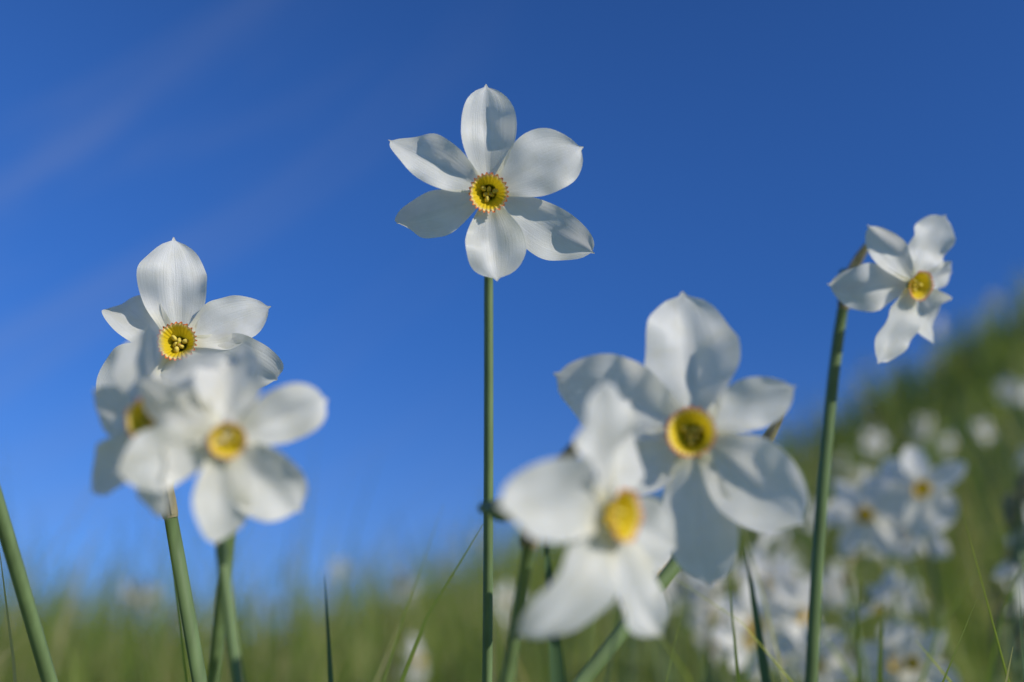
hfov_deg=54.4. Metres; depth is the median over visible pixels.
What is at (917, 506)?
narcissus meadow
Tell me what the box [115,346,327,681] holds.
narcissus
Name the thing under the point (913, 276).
narcissus
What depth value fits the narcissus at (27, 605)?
0.28 m
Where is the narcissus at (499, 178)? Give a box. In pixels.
[389,84,594,681]
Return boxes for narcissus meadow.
[117,292,1023,681]
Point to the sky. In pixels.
(739, 156)
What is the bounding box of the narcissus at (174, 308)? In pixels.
[96,237,283,681]
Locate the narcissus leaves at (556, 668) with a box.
[324,541,1023,681]
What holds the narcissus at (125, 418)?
on the hillside ground at (1018, 429)
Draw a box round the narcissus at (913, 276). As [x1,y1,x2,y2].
[805,215,955,681]
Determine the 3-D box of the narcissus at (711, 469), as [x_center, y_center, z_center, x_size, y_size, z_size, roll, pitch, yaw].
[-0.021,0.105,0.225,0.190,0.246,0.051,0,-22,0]
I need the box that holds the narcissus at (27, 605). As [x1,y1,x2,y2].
[0,485,57,681]
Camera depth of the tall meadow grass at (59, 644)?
1.27 m
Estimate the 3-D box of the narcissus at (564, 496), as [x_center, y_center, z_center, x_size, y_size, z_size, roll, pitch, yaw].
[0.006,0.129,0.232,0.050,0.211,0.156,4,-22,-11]
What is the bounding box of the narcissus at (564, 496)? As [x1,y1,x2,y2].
[478,379,676,681]
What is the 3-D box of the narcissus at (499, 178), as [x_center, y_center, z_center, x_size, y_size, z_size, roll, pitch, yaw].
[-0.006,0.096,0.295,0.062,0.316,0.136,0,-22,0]
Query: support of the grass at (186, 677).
on the hillside ground at (1018, 429)
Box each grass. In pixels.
[0,427,704,681]
[0,504,1023,681]
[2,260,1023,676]
[165,502,1009,681]
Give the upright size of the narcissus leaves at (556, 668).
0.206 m
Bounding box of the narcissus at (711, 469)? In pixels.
[553,291,807,681]
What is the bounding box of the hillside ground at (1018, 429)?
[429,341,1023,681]
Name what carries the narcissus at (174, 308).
on the hillside ground at (1018, 429)
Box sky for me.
[0,0,1023,640]
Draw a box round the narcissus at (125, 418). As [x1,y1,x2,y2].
[91,322,239,681]
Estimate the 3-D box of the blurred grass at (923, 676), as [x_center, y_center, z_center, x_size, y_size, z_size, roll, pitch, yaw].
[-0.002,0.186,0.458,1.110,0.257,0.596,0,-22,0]

